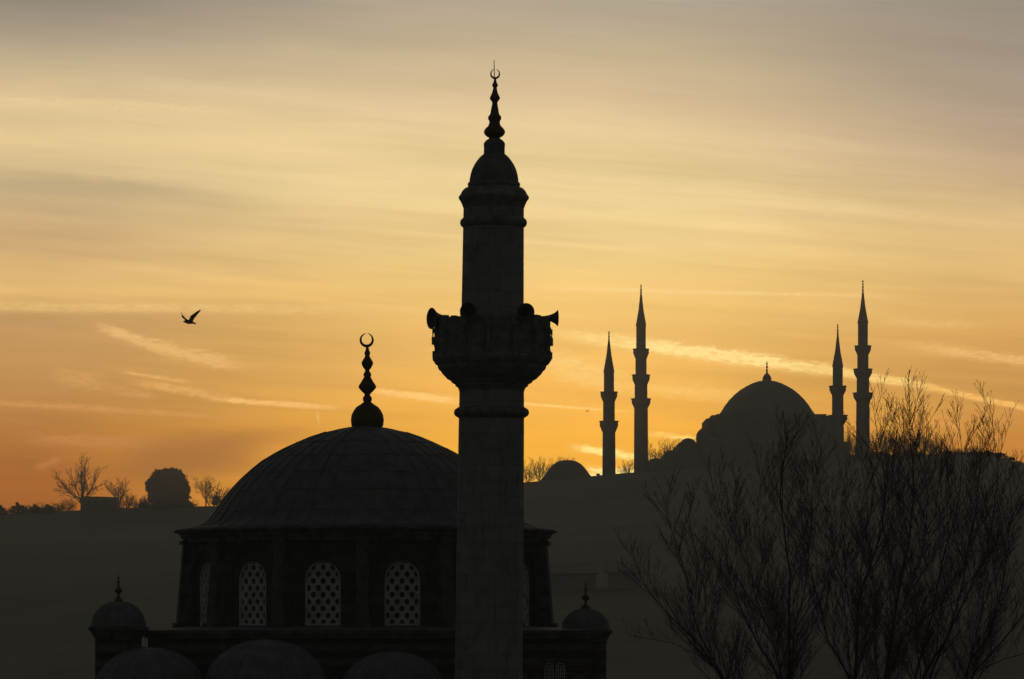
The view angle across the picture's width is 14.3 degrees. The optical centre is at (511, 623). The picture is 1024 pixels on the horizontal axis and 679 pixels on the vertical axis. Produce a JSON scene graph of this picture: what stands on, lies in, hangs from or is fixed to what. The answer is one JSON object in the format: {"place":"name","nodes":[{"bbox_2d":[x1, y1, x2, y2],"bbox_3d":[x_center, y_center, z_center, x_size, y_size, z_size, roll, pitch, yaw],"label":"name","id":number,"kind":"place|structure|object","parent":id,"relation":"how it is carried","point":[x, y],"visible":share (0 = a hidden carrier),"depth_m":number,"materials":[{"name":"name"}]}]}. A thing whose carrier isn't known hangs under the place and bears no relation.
{"place":"outdoors","nodes":[
{"label":"outdoors","id":0,"kind":"place"},
{"bbox_2d":[181,310,200,323],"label":"gull","id":1,"kind":"object","parent":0,"point":[192,318],"visible":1,"depth_m":239.89,"materials":[{"name":"black"}]},
{"bbox_2d":[0,455,1023,678],"bbox_3d":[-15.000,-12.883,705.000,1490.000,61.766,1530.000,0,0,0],"label":"hill","id":2,"kind":"structure","parent":0,"point":[60,571],"depth_m":742.43,"materials":[{"name":"black"}]},
{"bbox_2d":[0,505,7,514],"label":"shrub","id":3,"kind":"object","parent":2,"relation":"on","point":[3,511],"visible":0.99,"depth_m":1055.15,"materials":[{"name":"black plant"}]},
{"bbox_2d":[7,502,28,514],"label":"shrub","id":4,"kind":"object","parent":2,"relation":"on","point":[17,508],"visible":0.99,"depth_m":1055.78,"materials":[{"name":"black plant"}]},
{"bbox_2d":[28,504,40,512],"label":"shrub","id":5,"kind":"object","parent":2,"relation":"on","point":[34,509],"visible":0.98,"depth_m":1056.90,"materials":[{"name":"black plant"}]},
{"bbox_2d":[39,504,55,512],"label":"shrub","id":6,"kind":"object","parent":2,"relation":"on","point":[48,508],"visible":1,"depth_m":1054.89,"materials":[{"name":"black plant"}]},
{"bbox_2d":[51,502,65,511],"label":"bare bush","id":7,"kind":"object","parent":2,"relation":"on","point":[57,507],"visible":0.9,"depth_m":1064.04,"materials":[{"name":"brown plant"}]},
{"bbox_2d":[55,496,78,510],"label":"bare bush","id":8,"kind":"object","parent":2,"relation":"on","point":[69,507],"visible":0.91,"depth_m":1063.66,"materials":[{"name":"brown plant"}]},
{"bbox_2d":[52,453,107,502],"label":"bare tree","id":9,"kind":"object","parent":2,"relation":"on","point":[82,489],"visible":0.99,"depth_m":1061.28,"materials":[{"name":"brown plant"}]},
{"bbox_2d":[80,496,119,511],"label":"house","id":10,"kind":"structure","parent":2,"relation":"on","point":[90,503],"depth_m":1046.50,"materials":[{"name":"grey stone"}]},
{"bbox_2d":[104,476,131,504],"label":"bare tree","id":11,"kind":"object","parent":2,"relation":"on","point":[117,490],"visible":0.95,"depth_m":1084.37,"materials":[{"name":"brown plant"}]},
{"bbox_2d":[117,492,135,507],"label":"bare bush","id":12,"kind":"object","parent":2,"relation":"on","point":[126,503],"visible":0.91,"depth_m":1063.33,"materials":[{"name":"brown plant"}]},
{"bbox_2d":[132,495,141,507],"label":"bare bush","id":13,"kind":"object","parent":2,"relation":"on","point":[135,505],"visible":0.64,"depth_m":1069.78,"materials":[{"name":"brown plant"}]},
{"bbox_2d":[138,500,149,507],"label":"shrub","id":14,"kind":"object","parent":2,"relation":"on","point":[144,504],"visible":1,"depth_m":1055.10,"materials":[{"name":"black plant"}]},
{"bbox_2d":[144,467,191,507],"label":"evergreen tree","id":15,"kind":"object","parent":2,"relation":"on","point":[165,487],"visible":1,"depth_m":1054.23,"materials":[{"name":"black plant"}]},
{"bbox_2d":[184,500,194,506],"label":"shrub","id":16,"kind":"object","parent":2,"relation":"on","point":[188,504],"visible":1,"depth_m":1055.95,"materials":[{"name":"black plant"}]},
{"bbox_2d":[193,474,215,505],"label":"bare tree","id":17,"kind":"object","parent":2,"relation":"on","point":[206,493],"visible":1,"depth_m":1059.76,"materials":[{"name":"brown plant"}]},
{"bbox_2d":[211,492,221,506],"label":"shrub","id":18,"kind":"object","parent":2,"relation":"on","point":[217,500],"visible":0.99,"depth_m":1057.16,"materials":[{"name":"black plant"}]},
{"bbox_2d":[203,482,230,505],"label":"bare bush","id":19,"kind":"object","parent":2,"relation":"on","point":[223,495],"visible":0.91,"depth_m":1063.57,"materials":[{"name":"brown plant"}]},
{"bbox_2d":[88,333,612,678],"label":"mosque","id":20,"kind":"structure","parent":2,"relation":"on","point":[332,554],"depth_m":120.93,"materials":[{"name":"stone"}]},
{"bbox_2d":[200,562,209,625],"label":"window","id":21,"kind":"structure","parent":20,"relation":"in","point":[205,572],"depth_m":123.94,"materials":[{"name":"paint"}]},
{"bbox_2d":[239,561,265,625],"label":"window","id":22,"kind":"structure","parent":20,"relation":"in","point":[252,578],"depth_m":121.90,"materials":[{"name":"paint"}]},
{"bbox_2d":[305,561,340,625],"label":"window","id":23,"kind":"structure","parent":20,"relation":"in","point":[322,579],"depth_m":120.92,"materials":[{"name":"paint"}]},
{"bbox_2d":[385,561,419,625],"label":"window","id":24,"kind":"structure","parent":20,"relation":"in","point":[402,578],"depth_m":120.95,"materials":[{"name":"paint"}]},
{"bbox_2d":[523,563,528,625],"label":"window","id":25,"kind":"structure","parent":20,"relation":"in","point":[525,572],"depth_m":124.15,"materials":[{"name":"paint"}]},
{"bbox_2d":[544,663,553,678],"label":"window","id":26,"kind":"structure","parent":20,"relation":"in","point":[549,668],"depth_m":119.60,"materials":[{"name":"paint"}]},
{"bbox_2d":[556,663,564,678],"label":"window","id":27,"kind":"structure","parent":20,"relation":"in","point":[560,667],"depth_m":119.57,"materials":[{"name":"paint"}]},
{"bbox_2d":[432,64,552,678],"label":"minaret","id":28,"kind":"object","parent":2,"relation":"on","point":[492,360],"visible":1,"depth_m":114.19,"materials":[{"name":"stone"}]},
{"bbox_2d":[426,308,456,328],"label":"loudspeaker","id":29,"kind":"object","parent":28,"relation":"attached to","point":[431,313],"visible":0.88,"depth_m":114.86,"materials":[{"name":"grey paint"}]},
{"bbox_2d":[460,303,476,321],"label":"loudspeaker","id":30,"kind":"object","parent":28,"relation":"attached to","point":[468,311],"visible":1,"depth_m":113.27,"materials":[{"name":"grey paint"}]},
{"bbox_2d":[517,303,534,319],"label":"loudspeaker","id":31,"kind":"object","parent":28,"relation":"attached to","point":[526,311],"visible":1,"depth_m":113.59,"materials":[{"name":"grey paint"}]},
{"bbox_2d":[538,310,558,325],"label":"loudspeaker","id":32,"kind":"object","parent":28,"relation":"attached to","point":[554,318],"visible":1,"depth_m":114.81,"materials":[{"name":"grey paint"}]},
{"bbox_2d":[524,460,536,481],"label":"bare tree","id":33,"kind":"object","parent":2,"relation":"on","point":[529,473],"visible":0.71,"depth_m":1099.71,"materials":[{"name":"brown plant"}]},
{"bbox_2d":[528,457,547,480],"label":"bare tree","id":34,"kind":"object","parent":2,"relation":"on","point":[541,468],"visible":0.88,"depth_m":1099.36,"materials":[{"name":"brown plant"}]},
{"bbox_2d":[538,457,563,474],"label":"bare tree","id":35,"kind":"object","parent":2,"relation":"on","point":[549,466],"visible":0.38,"depth_m":1099.19,"materials":[{"name":"brown plant"}]},
{"bbox_2d":[541,460,590,480],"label":"domed building","id":36,"kind":"structure","parent":2,"relation":"on","point":[565,469],"depth_m":1065.78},
{"bbox_2d":[549,563,598,591],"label":"building","id":37,"kind":"structure","parent":2,"relation":"on","point":[569,576],"depth_m":637.00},
{"bbox_2d":[599,332,618,474],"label":"minaret","id":38,"kind":"object","parent":2,"relation":"on","point":[608,425],"visible":1,"depth_m":1086.68,"materials":[{"name":"black stone"}]},
{"bbox_2d":[604,561,643,589],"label":"shed","id":39,"kind":"structure","parent":2,"relation":"on","point":[616,580],"depth_m":637.00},
{"bbox_2d":[617,460,633,472],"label":"bare tree","id":40,"kind":"object","parent":2,"relation":"on","point":[625,470],"visible":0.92,"depth_m":1111.27,"materials":[{"name":"brown plant"}]},
{"bbox_2d":[631,285,650,471],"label":"minaret","id":41,"kind":"object","parent":2,"relation":"on","point":[640,400],"visible":0.98,"depth_m":1075.62,"materials":[{"name":"black stone"}]},
{"bbox_2d":[648,441,661,461],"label":"bare tree","id":42,"kind":"object","parent":2,"relation":"on","point":[652,455],"visible":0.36,"depth_m":1111.48,"materials":[{"name":"brown plant"}]},
{"bbox_2d":[648,438,679,457],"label":"bare tree","id":43,"kind":"object","parent":2,"relation":"on","point":[667,448],"visible":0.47,"depth_m":1111.67,"materials":[{"name":"brown plant"}]},
{"bbox_2d":[615,469,758,678],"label":"bare tree","id":44,"kind":"object","parent":2,"relation":"on","point":[710,653],"visible":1,"depth_m":87.82,"materials":[{"name":"black plant"}]},
{"bbox_2d":[648,363,868,470],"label":"mosque","id":45,"kind":"structure","parent":2,"relation":"on","point":[750,409],"depth_m":1061.50,"materials":[{"name":"grey stone"}]},
{"bbox_2d":[744,420,745,435],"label":"window","id":46,"kind":"structure","parent":45,"relation":"in","point":[744,420],"depth_m":1061.04,"materials":[{"name":"black glass"}]},
{"bbox_2d":[694,405,837,678],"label":"bare tree","id":47,"kind":"object","parent":2,"relation":"on","point":[790,665],"visible":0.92,"depth_m":91.39,"materials":[{"name":"black plant"}]},
{"bbox_2d":[827,324,847,441],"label":"minaret","id":48,"kind":"object","parent":2,"relation":"on","point":[837,388],"visible":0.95,"depth_m":1070.75,"materials":[{"name":"black stone"}]},
{"bbox_2d":[775,368,915,678],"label":"bare tree","id":49,"kind":"object","parent":2,"relation":"on","point":[858,602],"visible":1,"depth_m":85.52,"materials":[{"name":"black plant"}]},
{"bbox_2d":[829,423,863,462],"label":"bare tree","id":50,"kind":"object","parent":2,"relation":"on","point":[843,446],"visible":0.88,"depth_m":1049.63,"materials":[{"name":"black plant"}]},
{"bbox_2d":[841,429,864,461],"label":"bare tree","id":51,"kind":"object","parent":2,"relation":"on","point":[855,452],"visible":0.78,"depth_m":1049.59,"materials":[{"name":"black plant"}]},
{"bbox_2d":[852,280,872,448],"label":"minaret","id":52,"kind":"object","parent":2,"relation":"on","point":[862,374],"visible":0.98,"depth_m":1063.67,"materials":[{"name":"black stone"}]},
{"bbox_2d":[862,441,878,460],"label":"bare tree","id":53,"kind":"object","parent":2,"relation":"on","point":[870,451],"visible":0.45,"depth_m":1049.81,"materials":[{"name":"black plant"}]},
{"bbox_2d":[862,445,879,459],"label":"bare bush","id":54,"kind":"object","parent":2,"relation":"on","point":[871,454],"visible":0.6,"depth_m":1055.26,"materials":[{"name":"black plant"}]},
{"bbox_2d":[864,429,882,451],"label":"bare tree","id":55,"kind":"object","parent":2,"relation":"on","point":[874,438],"visible":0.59,"depth_m":1061.66,"materials":[{"name":"black plant"}]},
{"bbox_2d":[878,437,889,451],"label":"bare tree","id":56,"kind":"object","parent":2,"relation":"on","point":[881,445],"visible":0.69,"depth_m":1062.04,"materials":[{"name":"black plant"}]},
{"bbox_2d":[875,425,899,453],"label":"bare tree","id":57,"kind":"object","parent":2,"relation":"on","point":[887,438],"visible":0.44,"depth_m":1074.02,"materials":[{"name":"black plant"}]},
{"bbox_2d":[885,430,905,451],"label":"bare tree","id":58,"kind":"object","parent":2,"relation":"on","point":[895,441],"visible":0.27,"depth_m":1073.78,"materials":[{"name":"black plant"}]},
{"bbox_2d":[888,433,909,456],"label":"bare tree","id":59,"kind":"object","parent":2,"relation":"on","point":[900,444],"visible":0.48,"depth_m":1049.60,"materials":[{"name":"black plant"}]},
{"bbox_2d":[902,432,920,455],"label":"bare tree","id":60,"kind":"object","parent":2,"relation":"on","point":[906,449],"visible":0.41,"depth_m":1049.61,"materials":[{"name":"black plant"}]},
{"bbox_2d":[908,429,921,448],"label":"bare tree","id":61,"kind":"object","parent":2,"relation":"on","point":[915,437],"visible":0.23,"depth_m":1061.86,"materials":[{"name":"black plant"}]},
{"bbox_2d":[843,366,1002,678],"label":"bare tree","id":62,"kind":"object","parent":2,"relation":"on","point":[890,664],"visible":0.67,"depth_m":93.84,"materials":[{"name":"black plant"}]},
{"bbox_2d":[915,432,933,452],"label":"bare tree","id":63,"kind":"object","parent":2,"relation":"on","point":[922,442],"visible":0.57,"depth_m":1061.43,"materials":[{"name":"black plant"}]},
{"bbox_2d":[922,446,935,453],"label":"bare bush","id":64,"kind":"object","parent":2,"relation":"on","point":[929,450],"visible":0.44,"depth_m":1064.48,"materials":[{"name":"black plant"}]},
{"bbox_2d":[923,436,939,451],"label":"bare tree","id":65,"kind":"object","parent":2,"relation":"on","point":[933,443],"visible":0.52,"depth_m":1073.62,"materials":[{"name":"brown plant"}]},
{"bbox_2d":[937,439,949,456],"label":"bare tree","id":66,"kind":"object","parent":2,"relation":"on","point":[943,450],"visible":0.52,"depth_m":1049.66,"materials":[{"name":"black plant"}]},
{"bbox_2d":[881,380,1023,678],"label":"bare tree","id":67,"kind":"object","parent":2,"relation":"on","point":[924,644],"visible":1,"depth_m":86.10,"materials":[{"name":"black plant"}]},
{"bbox_2d":[955,447,970,455],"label":"bare bush","id":68,"kind":"object","parent":2,"relation":"on","point":[966,453],"visible":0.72,"depth_m":1055.61,"materials":[{"name":"black plant"}]},
{"bbox_2d":[930,449,1023,678],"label":"bare tree","id":69,"kind":"object","parent":2,"relation":"on","point":[984,644],"visible":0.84,"depth_m":89.20,"materials":[{"name":"black plant"}]},
{"bbox_2d":[994,452,1007,457],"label":"shrub","id":70,"kind":"object","parent":2,"relation":"on","point":[1001,455],"visible":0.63,"depth_m":1058.79,"materials":[{"name":"black plant"}]},
{"bbox_2d":[0,0,1023,513],"label":"sky","id":71,"kind":"structure","parent":0,"point":[290,174],"materials":[{"name":"orange"}]}
]}

